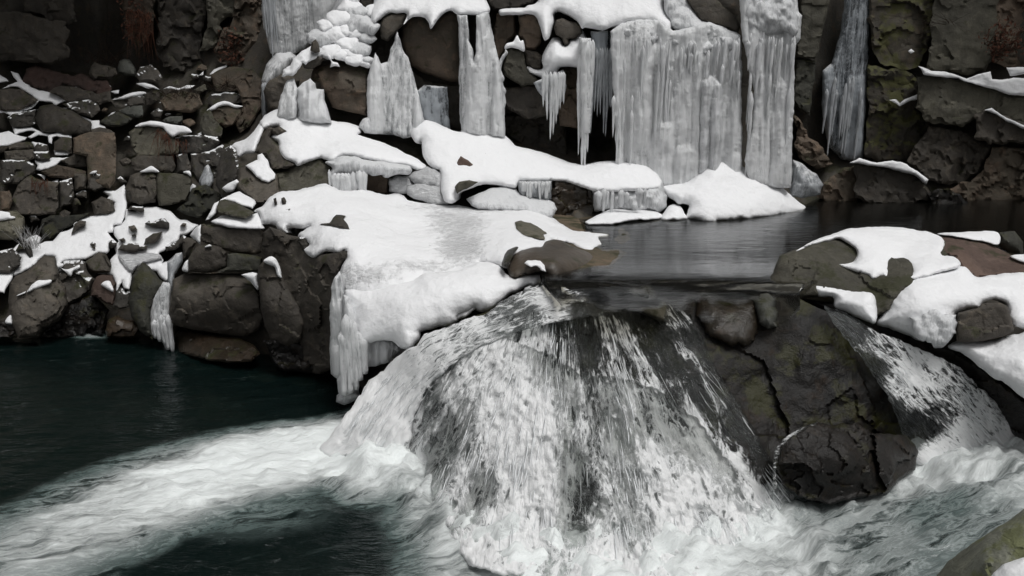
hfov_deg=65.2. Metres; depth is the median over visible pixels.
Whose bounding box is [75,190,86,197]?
stone
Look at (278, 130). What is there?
rock
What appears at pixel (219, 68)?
snow patch
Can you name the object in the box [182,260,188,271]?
snow patch
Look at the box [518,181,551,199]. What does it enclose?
frozen curtain
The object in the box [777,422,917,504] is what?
boulder
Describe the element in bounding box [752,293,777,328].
rock
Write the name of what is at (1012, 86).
snow ledge
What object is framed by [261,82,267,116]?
ice drip
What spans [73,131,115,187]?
slab
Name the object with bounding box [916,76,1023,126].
cliff block
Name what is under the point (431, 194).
ice lump
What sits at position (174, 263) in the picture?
icefall
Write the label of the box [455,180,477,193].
rock
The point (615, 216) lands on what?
snow shelf
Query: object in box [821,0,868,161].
ice sheet
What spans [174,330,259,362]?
rock ledge
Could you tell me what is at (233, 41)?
shrub
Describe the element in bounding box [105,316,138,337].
rock
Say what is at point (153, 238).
rock
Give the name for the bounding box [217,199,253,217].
stone block
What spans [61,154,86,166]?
rock
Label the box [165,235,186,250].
rock
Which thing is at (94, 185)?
rock
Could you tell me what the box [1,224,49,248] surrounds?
frosted shrub
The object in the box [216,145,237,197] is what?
cliff block
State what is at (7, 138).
snow patch
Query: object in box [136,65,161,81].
rock
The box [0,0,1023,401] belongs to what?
terrain
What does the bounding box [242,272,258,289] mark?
snow bank
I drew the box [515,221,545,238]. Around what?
rock
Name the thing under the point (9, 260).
rock
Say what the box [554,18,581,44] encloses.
boulder
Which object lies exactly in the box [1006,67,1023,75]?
snow ledge
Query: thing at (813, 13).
cliff block
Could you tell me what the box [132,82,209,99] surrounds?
bare twigs
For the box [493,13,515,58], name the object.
cliff block
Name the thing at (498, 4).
cliff block
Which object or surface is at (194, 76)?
stone
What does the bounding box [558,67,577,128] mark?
cliff block
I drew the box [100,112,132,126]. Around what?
rock
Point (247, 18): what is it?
cliff block
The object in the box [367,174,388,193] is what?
rock
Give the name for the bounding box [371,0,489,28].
snow shelf
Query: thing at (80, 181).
rock
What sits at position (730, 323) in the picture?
boulder
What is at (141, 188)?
boulder
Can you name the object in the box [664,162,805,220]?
snow cone
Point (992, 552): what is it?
boulder
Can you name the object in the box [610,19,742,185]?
frozen curtain
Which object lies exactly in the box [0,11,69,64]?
cliff block
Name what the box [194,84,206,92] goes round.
stone
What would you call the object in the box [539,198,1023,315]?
water
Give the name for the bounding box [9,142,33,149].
rock
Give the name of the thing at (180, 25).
cliff block
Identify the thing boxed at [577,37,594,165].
frozen curtain
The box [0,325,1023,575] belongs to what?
water
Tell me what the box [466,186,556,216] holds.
ice hump
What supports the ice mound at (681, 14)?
on the frozen curtain at (676, 101)
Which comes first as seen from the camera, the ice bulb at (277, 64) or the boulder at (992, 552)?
the boulder at (992, 552)
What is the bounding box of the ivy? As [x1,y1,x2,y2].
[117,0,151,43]
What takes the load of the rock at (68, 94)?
on the rock at (89, 108)
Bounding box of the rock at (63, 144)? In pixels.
[54,137,71,152]
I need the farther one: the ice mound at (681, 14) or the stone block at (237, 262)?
the ice mound at (681, 14)
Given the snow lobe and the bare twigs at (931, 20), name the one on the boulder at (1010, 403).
the snow lobe
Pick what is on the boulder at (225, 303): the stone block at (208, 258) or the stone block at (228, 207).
the stone block at (208, 258)
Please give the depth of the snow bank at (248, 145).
15.20 m
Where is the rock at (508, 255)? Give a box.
[502,247,517,267]
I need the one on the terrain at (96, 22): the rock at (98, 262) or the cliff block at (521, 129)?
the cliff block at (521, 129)
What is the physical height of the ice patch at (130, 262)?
0.316 m
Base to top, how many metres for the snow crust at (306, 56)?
0.615 m
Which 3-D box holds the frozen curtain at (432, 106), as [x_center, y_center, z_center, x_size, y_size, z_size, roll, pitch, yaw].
[-1.595,-3.714,16.403,0.702,0.886,0.863,0,15,0]
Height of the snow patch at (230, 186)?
0.270 m
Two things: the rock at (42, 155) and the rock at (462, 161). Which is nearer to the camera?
the rock at (462, 161)
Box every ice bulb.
[261,52,295,82]
[789,160,823,197]
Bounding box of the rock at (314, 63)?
[302,56,322,68]
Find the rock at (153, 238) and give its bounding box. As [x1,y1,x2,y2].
[144,231,162,244]
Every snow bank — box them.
[0,271,12,292]
[190,225,200,243]
[206,191,255,219]
[211,212,263,228]
[232,114,266,157]
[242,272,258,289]
[796,227,960,278]
[876,266,1023,347]
[948,332,1023,397]
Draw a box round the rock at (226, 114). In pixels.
[208,101,241,127]
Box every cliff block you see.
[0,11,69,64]
[21,0,76,25]
[122,0,155,49]
[155,0,205,73]
[199,0,234,50]
[214,0,261,66]
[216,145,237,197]
[237,165,278,202]
[261,227,346,373]
[277,158,330,191]
[359,0,373,6]
[368,32,460,131]
[379,13,406,40]
[400,11,459,81]
[488,0,534,9]
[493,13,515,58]
[503,36,537,85]
[505,85,548,119]
[505,114,567,154]
[518,14,541,49]
[525,50,541,68]
[550,180,594,215]
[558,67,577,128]
[687,0,739,33]
[793,114,831,168]
[794,59,816,114]
[796,0,829,59]
[864,64,929,161]
[867,0,933,69]
[907,125,991,184]
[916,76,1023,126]
[926,0,998,75]
[950,146,1023,200]
[994,0,1023,66]
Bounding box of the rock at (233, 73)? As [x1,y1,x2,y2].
[211,67,250,90]
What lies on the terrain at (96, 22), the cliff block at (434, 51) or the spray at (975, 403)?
the cliff block at (434, 51)
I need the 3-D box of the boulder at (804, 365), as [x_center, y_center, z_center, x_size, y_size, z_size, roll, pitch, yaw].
[2.084,1.574,9.573,7.811,2.772,4.436,0,15,0]
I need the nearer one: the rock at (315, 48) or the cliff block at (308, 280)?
the cliff block at (308, 280)
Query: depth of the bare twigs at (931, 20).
16.51 m
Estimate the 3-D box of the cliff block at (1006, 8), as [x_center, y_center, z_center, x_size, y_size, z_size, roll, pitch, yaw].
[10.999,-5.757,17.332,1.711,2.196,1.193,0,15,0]
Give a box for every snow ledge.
[918,66,1023,95]
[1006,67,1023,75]
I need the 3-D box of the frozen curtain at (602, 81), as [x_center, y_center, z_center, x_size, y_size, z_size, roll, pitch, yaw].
[1.785,-4.101,16.091,0.524,2.040,0.910,0,15,0]
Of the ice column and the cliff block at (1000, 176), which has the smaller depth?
the ice column
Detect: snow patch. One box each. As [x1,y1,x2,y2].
[0,75,8,81]
[0,101,37,115]
[0,131,26,145]
[3,71,76,104]
[12,127,71,143]
[35,157,67,169]
[54,151,69,154]
[83,117,105,128]
[164,85,194,89]
[210,65,227,74]
[222,179,238,191]
[525,260,545,271]
[991,558,1023,575]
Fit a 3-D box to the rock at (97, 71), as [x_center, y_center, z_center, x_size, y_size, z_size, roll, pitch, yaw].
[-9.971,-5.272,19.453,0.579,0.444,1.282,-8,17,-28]
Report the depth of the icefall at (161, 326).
13.74 m
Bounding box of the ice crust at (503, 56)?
[499,49,507,105]
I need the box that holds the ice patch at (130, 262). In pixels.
[118,253,161,270]
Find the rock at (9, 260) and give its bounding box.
[0,248,19,272]
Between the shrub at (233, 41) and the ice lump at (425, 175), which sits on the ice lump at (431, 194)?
the ice lump at (425, 175)
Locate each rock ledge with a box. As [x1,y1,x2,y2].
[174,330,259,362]
[263,339,331,374]
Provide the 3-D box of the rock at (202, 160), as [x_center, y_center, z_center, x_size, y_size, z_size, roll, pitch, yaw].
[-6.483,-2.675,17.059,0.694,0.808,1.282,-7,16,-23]
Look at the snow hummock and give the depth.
14.80 m
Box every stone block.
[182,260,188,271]
[188,244,226,272]
[200,224,264,253]
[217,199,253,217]
[218,253,261,272]
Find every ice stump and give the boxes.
[199,165,213,187]
[277,79,297,119]
[296,79,331,123]
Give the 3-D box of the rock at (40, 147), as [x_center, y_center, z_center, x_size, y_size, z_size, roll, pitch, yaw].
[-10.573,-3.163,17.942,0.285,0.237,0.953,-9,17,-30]
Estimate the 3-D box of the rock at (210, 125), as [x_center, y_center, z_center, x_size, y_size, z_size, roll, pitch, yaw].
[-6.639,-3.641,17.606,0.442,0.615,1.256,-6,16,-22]
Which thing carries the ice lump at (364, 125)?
on the snow mound at (300, 142)
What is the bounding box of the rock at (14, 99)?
[0,88,37,110]
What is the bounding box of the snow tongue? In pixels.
[246,153,274,181]
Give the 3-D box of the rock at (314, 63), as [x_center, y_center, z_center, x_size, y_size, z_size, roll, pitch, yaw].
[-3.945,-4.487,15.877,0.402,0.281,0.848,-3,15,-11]
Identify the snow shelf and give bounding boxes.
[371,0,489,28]
[499,0,672,40]
[585,209,661,224]
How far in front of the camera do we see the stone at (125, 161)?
17.23 m
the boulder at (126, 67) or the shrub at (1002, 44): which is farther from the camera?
the boulder at (126, 67)
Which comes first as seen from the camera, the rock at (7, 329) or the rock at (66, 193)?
the rock at (7, 329)
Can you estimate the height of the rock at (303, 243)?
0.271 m
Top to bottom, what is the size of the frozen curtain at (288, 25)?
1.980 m
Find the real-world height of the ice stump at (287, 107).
0.776 m
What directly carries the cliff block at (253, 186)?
on the terrain at (96, 22)
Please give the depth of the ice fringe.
8.94 m
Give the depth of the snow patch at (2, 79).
19.30 m
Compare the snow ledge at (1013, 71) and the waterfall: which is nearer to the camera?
the waterfall
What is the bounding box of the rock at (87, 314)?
[38,293,108,337]
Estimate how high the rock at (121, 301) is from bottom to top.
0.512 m
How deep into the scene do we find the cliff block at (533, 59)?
15.99 m
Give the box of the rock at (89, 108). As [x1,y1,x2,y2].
[64,100,99,117]
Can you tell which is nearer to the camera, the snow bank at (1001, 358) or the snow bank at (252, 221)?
the snow bank at (1001, 358)
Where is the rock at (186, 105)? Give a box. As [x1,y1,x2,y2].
[160,91,202,112]
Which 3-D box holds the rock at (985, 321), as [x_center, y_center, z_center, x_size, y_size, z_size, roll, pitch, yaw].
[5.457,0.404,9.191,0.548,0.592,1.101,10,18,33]
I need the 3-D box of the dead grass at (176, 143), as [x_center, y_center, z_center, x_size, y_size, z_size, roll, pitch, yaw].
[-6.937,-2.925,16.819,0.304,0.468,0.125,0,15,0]
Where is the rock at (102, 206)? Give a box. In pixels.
[91,197,114,214]
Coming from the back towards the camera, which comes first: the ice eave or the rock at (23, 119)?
the rock at (23, 119)
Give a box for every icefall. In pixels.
[150,282,173,351]
[167,252,182,290]
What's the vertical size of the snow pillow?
0.935 m
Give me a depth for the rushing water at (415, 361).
9.76 m
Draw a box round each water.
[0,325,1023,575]
[319,284,648,456]
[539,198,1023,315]
[824,306,1014,464]
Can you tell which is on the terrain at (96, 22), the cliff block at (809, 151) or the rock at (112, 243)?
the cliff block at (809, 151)
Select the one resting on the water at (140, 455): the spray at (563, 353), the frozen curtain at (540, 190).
the spray at (563, 353)
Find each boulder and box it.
[0,211,24,239]
[8,256,67,337]
[12,175,58,215]
[35,104,91,136]
[57,260,94,303]
[118,59,135,76]
[125,166,158,204]
[129,121,191,155]
[129,262,162,338]
[156,171,191,205]
[169,273,263,336]
[257,256,303,345]
[264,73,299,110]
[311,59,367,115]
[392,293,991,531]
[507,239,592,278]
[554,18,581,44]
[695,295,759,346]
[764,230,948,315]
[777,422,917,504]
[802,299,1023,439]
[817,166,856,200]
[853,163,930,202]
[936,509,1023,575]
[938,231,1023,276]
[974,109,1023,144]
[998,231,1022,253]
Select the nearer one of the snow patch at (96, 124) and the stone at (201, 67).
the snow patch at (96, 124)
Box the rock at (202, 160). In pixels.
[191,144,223,181]
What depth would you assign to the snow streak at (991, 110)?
16.46 m
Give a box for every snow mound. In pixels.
[260,109,425,169]
[325,0,379,35]
[411,120,660,203]
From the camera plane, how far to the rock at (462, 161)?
14.69 m
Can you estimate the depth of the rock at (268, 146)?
14.77 m
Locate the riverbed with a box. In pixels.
[552,214,630,289]
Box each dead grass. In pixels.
[31,177,48,195]
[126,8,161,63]
[140,128,175,160]
[175,138,189,153]
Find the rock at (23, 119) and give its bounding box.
[7,109,35,126]
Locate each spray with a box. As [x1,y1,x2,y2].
[334,296,546,459]
[409,323,790,559]
[876,349,1012,450]
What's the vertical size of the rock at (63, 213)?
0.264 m
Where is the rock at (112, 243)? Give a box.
[108,240,116,247]
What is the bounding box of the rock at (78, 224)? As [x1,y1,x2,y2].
[72,221,85,233]
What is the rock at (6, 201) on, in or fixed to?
on the boulder at (9, 219)
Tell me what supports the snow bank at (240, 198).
on the stone block at (228, 207)
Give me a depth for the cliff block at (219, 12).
18.98 m
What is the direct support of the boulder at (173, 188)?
on the terrain at (96, 22)
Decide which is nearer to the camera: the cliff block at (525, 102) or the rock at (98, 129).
the cliff block at (525, 102)
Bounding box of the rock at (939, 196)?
[927,188,967,203]
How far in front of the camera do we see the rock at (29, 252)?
15.65 m
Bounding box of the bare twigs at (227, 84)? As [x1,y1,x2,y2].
[193,72,250,92]
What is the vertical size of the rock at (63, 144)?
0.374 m
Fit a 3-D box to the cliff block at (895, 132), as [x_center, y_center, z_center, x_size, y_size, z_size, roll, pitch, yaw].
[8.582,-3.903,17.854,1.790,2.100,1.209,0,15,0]
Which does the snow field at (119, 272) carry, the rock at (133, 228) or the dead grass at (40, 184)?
the rock at (133, 228)
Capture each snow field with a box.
[13,185,126,275]
[97,207,197,290]
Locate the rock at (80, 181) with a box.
[74,174,86,190]
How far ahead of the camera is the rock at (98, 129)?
17.78 m
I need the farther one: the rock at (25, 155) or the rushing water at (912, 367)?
the rock at (25, 155)
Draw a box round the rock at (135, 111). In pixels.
[119,105,142,117]
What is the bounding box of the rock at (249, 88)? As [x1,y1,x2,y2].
[235,69,261,132]
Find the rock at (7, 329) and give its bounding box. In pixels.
[0,315,15,337]
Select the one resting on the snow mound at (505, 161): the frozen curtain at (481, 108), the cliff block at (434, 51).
the frozen curtain at (481, 108)
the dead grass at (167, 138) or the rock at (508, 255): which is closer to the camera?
the rock at (508, 255)
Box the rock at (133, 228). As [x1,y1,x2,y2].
[128,225,136,230]
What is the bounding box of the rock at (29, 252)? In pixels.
[16,238,32,257]
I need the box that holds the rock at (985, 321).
[956,303,1013,341]
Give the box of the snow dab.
[326,55,339,66]
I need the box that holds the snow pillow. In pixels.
[527,30,586,77]
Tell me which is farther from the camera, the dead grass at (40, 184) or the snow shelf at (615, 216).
the dead grass at (40, 184)
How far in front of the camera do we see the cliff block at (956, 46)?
16.89 m
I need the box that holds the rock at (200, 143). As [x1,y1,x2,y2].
[174,135,219,153]
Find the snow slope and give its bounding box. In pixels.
[306,0,376,67]
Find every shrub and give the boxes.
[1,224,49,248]
[213,26,244,65]
[978,15,1023,62]
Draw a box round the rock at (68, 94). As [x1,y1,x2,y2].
[49,85,110,104]
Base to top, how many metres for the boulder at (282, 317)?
1.623 m
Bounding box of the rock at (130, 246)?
[118,241,146,251]
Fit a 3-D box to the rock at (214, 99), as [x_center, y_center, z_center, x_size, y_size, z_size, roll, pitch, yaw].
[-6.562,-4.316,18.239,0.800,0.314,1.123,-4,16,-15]
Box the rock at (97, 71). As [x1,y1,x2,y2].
[89,62,116,80]
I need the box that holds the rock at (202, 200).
[177,184,221,217]
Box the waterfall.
[405,304,793,575]
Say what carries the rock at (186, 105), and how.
on the terrain at (96, 22)
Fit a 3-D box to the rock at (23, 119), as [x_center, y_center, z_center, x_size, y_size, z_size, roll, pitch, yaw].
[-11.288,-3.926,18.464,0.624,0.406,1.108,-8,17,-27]
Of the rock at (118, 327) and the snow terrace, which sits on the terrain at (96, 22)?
the snow terrace
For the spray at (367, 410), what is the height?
2.061 m
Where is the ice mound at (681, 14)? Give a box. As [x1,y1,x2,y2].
[664,0,706,29]
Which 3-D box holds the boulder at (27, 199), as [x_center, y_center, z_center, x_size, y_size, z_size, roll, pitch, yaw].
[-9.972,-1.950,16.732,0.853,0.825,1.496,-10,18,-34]
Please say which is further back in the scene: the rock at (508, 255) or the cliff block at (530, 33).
the cliff block at (530, 33)
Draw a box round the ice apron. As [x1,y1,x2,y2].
[337,293,402,396]
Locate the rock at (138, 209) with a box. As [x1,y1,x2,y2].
[128,206,143,211]
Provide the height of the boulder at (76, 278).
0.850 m
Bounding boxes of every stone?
[29,215,38,221]
[70,198,80,206]
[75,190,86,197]
[115,176,126,182]
[119,158,130,166]
[151,108,162,117]
[182,119,194,126]
[190,74,198,78]
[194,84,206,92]
[196,64,206,70]
[203,76,211,81]
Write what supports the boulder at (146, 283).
in the water at (140, 455)
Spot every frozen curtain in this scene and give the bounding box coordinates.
[261,0,335,57]
[366,32,423,138]
[418,85,449,128]
[457,12,504,137]
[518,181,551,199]
[534,70,566,137]
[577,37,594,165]
[590,31,612,135]
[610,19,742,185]
[739,0,801,187]
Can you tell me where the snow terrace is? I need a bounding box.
[254,183,607,326]
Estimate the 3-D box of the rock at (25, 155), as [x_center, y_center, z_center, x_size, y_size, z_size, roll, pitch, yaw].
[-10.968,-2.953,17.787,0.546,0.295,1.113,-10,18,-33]
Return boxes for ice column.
[329,271,344,378]
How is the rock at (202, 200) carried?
on the terrain at (96, 22)
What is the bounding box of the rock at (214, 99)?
[206,92,240,105]
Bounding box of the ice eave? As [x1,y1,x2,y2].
[325,156,411,190]
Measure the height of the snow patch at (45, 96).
0.788 m
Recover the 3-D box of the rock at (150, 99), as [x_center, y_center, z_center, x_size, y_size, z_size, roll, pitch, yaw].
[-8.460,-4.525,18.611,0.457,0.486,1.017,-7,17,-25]
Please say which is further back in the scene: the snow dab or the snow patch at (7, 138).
the snow patch at (7, 138)
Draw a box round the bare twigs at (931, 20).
[873,12,965,27]
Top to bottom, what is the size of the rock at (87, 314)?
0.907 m
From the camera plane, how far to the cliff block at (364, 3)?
16.46 m
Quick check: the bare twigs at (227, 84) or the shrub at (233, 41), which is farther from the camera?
the shrub at (233, 41)
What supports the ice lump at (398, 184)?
on the snow terrace
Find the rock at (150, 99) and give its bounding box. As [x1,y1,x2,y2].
[137,83,159,104]
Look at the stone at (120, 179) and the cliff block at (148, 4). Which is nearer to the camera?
the stone at (120, 179)
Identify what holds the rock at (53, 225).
on the terrain at (96, 22)
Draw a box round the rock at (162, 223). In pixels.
[145,218,168,228]
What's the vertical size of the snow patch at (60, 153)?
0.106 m
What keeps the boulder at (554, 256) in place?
on the riverbed
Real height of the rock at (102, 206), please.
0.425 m
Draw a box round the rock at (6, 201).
[0,191,12,211]
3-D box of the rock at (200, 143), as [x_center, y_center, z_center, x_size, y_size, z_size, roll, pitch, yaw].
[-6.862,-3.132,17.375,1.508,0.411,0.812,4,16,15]
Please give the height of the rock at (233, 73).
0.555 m
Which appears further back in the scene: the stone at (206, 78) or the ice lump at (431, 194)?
the stone at (206, 78)
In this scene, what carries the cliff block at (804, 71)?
on the terrain at (96, 22)
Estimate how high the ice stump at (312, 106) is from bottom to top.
0.842 m
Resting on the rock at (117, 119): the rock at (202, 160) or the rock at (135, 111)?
the rock at (135, 111)
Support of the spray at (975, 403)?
on the rushing water at (912, 367)
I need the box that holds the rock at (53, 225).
[40,213,88,238]
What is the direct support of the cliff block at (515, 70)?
on the terrain at (96, 22)
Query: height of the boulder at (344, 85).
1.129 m
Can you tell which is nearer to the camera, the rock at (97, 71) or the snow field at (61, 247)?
the snow field at (61, 247)
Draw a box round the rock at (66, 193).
[59,178,73,207]
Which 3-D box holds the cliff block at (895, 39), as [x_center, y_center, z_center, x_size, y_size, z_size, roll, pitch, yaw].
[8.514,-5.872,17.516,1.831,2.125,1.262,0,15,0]
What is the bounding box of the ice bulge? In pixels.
[592,181,667,212]
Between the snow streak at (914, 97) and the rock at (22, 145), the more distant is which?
the rock at (22, 145)
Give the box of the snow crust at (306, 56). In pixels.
[282,46,317,76]
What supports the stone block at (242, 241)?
on the stone block at (237, 262)
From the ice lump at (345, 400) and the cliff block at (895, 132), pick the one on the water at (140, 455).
the ice lump at (345, 400)
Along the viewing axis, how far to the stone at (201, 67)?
19.04 m
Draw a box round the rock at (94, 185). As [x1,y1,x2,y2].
[87,171,103,191]
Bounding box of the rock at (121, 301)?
[113,287,129,308]
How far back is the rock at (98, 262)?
15.06 m
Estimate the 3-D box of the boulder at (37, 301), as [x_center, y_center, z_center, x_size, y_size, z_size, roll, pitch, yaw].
[-8.528,0.149,14.381,0.921,1.354,1.692,-9,17,-29]
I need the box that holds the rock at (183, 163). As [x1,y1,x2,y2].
[176,154,190,171]
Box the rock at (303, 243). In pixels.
[297,237,308,249]
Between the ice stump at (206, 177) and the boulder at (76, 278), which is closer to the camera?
the boulder at (76, 278)
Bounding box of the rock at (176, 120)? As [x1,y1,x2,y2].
[163,116,182,124]
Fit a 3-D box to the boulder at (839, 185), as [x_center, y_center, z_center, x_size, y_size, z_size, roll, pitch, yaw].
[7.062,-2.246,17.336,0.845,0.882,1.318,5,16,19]
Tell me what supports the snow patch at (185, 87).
on the rock at (186, 105)
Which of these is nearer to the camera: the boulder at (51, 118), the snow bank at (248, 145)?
the snow bank at (248, 145)
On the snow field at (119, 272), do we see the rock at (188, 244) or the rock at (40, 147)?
the rock at (188, 244)
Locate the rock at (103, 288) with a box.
[91,275,116,305]
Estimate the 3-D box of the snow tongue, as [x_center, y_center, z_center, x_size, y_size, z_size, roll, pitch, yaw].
[-4.590,-2.197,14.565,0.452,0.474,0.948,-10,18,-33]
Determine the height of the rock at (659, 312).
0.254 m
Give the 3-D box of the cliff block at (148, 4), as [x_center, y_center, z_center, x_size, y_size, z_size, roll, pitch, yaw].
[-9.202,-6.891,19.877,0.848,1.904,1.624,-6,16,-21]
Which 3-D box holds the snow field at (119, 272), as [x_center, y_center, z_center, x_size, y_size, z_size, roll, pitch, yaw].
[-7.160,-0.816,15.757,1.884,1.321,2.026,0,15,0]
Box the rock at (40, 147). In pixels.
[34,142,48,150]
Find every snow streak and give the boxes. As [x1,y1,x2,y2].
[850,158,927,183]
[890,95,916,105]
[986,108,1023,128]
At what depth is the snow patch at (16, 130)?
18.09 m
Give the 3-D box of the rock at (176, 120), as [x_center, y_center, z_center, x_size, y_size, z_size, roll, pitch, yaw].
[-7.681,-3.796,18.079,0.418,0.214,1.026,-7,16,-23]
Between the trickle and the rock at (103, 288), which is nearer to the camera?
the trickle
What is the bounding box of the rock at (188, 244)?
[182,237,195,257]
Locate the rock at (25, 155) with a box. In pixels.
[4,149,33,160]
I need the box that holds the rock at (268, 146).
[254,127,294,168]
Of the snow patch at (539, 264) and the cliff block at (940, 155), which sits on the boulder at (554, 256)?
the snow patch at (539, 264)
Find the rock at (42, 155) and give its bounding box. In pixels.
[34,151,49,160]
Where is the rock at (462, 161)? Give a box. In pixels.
[457,156,472,165]
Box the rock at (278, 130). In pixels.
[272,126,285,134]
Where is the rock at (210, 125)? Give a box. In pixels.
[200,110,222,137]
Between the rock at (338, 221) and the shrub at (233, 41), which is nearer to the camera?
the rock at (338, 221)
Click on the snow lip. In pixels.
(404, 315)
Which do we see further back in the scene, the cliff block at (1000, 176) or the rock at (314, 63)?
the cliff block at (1000, 176)
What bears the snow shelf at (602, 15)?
on the terrain at (96, 22)
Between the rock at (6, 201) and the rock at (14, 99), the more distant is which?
the rock at (14, 99)
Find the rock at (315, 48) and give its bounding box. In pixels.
[310,39,319,52]
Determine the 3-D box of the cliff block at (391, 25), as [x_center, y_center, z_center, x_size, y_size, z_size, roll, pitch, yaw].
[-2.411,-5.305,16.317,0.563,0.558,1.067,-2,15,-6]
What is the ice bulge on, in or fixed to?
attached to the snow mound at (505, 161)
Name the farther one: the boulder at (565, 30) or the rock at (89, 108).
the rock at (89, 108)
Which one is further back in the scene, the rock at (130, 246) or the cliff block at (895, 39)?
the cliff block at (895, 39)
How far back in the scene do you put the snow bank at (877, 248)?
10.17 m
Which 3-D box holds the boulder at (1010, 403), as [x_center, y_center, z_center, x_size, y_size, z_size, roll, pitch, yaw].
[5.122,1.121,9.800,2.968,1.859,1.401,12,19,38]
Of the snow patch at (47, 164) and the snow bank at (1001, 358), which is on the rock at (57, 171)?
the snow patch at (47, 164)
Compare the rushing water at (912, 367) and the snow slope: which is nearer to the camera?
the rushing water at (912, 367)
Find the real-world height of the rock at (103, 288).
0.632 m
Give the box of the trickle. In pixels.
[772,422,816,492]
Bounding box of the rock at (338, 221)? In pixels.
[323,215,348,228]
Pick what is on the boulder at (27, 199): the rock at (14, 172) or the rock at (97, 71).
the rock at (14, 172)
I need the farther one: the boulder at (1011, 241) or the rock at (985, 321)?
the boulder at (1011, 241)
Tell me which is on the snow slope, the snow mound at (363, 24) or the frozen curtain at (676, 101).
the snow mound at (363, 24)
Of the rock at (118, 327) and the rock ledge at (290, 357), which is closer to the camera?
the rock ledge at (290, 357)
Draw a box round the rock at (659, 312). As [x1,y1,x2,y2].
[637,302,667,322]
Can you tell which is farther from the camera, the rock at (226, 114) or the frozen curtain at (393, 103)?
the rock at (226, 114)
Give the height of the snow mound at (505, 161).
1.402 m
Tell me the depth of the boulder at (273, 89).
16.26 m
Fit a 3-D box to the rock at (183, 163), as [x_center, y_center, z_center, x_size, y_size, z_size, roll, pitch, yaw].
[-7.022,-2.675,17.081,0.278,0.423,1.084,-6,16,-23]
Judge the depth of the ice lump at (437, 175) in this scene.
14.64 m
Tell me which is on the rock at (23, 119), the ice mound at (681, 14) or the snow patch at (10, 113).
the snow patch at (10, 113)
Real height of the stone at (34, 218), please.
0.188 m
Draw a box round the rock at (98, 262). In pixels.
[85,252,111,272]
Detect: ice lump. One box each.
[336,390,359,404]
[359,117,370,133]
[388,175,413,193]
[406,183,448,204]
[408,166,435,185]
[432,168,440,186]
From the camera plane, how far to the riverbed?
12.29 m
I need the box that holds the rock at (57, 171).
[42,165,85,178]
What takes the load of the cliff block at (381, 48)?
on the terrain at (96, 22)
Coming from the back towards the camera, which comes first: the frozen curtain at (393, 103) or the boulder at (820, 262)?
the frozen curtain at (393, 103)
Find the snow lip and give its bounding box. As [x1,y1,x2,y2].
[345,262,540,349]
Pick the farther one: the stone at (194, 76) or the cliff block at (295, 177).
the stone at (194, 76)
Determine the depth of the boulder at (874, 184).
16.67 m
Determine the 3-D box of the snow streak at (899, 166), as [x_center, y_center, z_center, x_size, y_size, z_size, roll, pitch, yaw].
[7.815,-2.428,16.587,1.758,0.556,0.439,0,15,0]
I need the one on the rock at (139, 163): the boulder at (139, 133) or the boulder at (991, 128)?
the boulder at (139, 133)
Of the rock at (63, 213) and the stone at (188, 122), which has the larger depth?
the stone at (188, 122)
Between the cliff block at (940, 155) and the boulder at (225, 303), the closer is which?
the boulder at (225, 303)
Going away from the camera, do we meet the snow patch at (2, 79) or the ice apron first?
the ice apron
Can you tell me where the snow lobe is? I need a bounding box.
[816,286,876,323]
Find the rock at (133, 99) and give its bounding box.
[110,91,145,106]
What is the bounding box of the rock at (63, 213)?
[59,210,69,216]
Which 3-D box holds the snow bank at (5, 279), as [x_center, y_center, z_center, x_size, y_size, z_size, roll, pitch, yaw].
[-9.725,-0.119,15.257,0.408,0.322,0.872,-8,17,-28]
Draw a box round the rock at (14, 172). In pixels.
[0,160,35,184]
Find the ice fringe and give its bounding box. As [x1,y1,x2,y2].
[909,309,957,346]
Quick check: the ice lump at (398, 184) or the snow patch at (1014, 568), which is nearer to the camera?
the snow patch at (1014, 568)
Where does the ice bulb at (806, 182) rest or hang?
on the boulder at (839, 185)
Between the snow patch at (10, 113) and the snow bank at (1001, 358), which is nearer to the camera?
the snow bank at (1001, 358)
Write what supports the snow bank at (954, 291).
on the boulder at (1010, 403)
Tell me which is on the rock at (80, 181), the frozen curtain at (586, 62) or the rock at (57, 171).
the rock at (57, 171)
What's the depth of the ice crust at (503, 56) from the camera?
15.74 m
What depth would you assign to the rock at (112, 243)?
15.51 m
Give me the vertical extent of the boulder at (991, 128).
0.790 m
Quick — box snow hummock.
[660,204,687,220]
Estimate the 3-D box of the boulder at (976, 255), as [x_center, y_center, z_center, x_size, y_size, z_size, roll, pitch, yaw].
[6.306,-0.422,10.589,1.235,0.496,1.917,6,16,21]
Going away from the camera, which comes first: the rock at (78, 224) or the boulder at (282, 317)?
the boulder at (282, 317)
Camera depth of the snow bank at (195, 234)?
13.34 m
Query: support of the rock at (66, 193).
on the boulder at (27, 199)
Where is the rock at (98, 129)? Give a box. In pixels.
[90,127,114,133]
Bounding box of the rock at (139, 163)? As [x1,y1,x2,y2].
[131,155,175,172]
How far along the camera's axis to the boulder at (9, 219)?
15.95 m
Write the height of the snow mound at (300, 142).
1.063 m
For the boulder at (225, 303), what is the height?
1.350 m

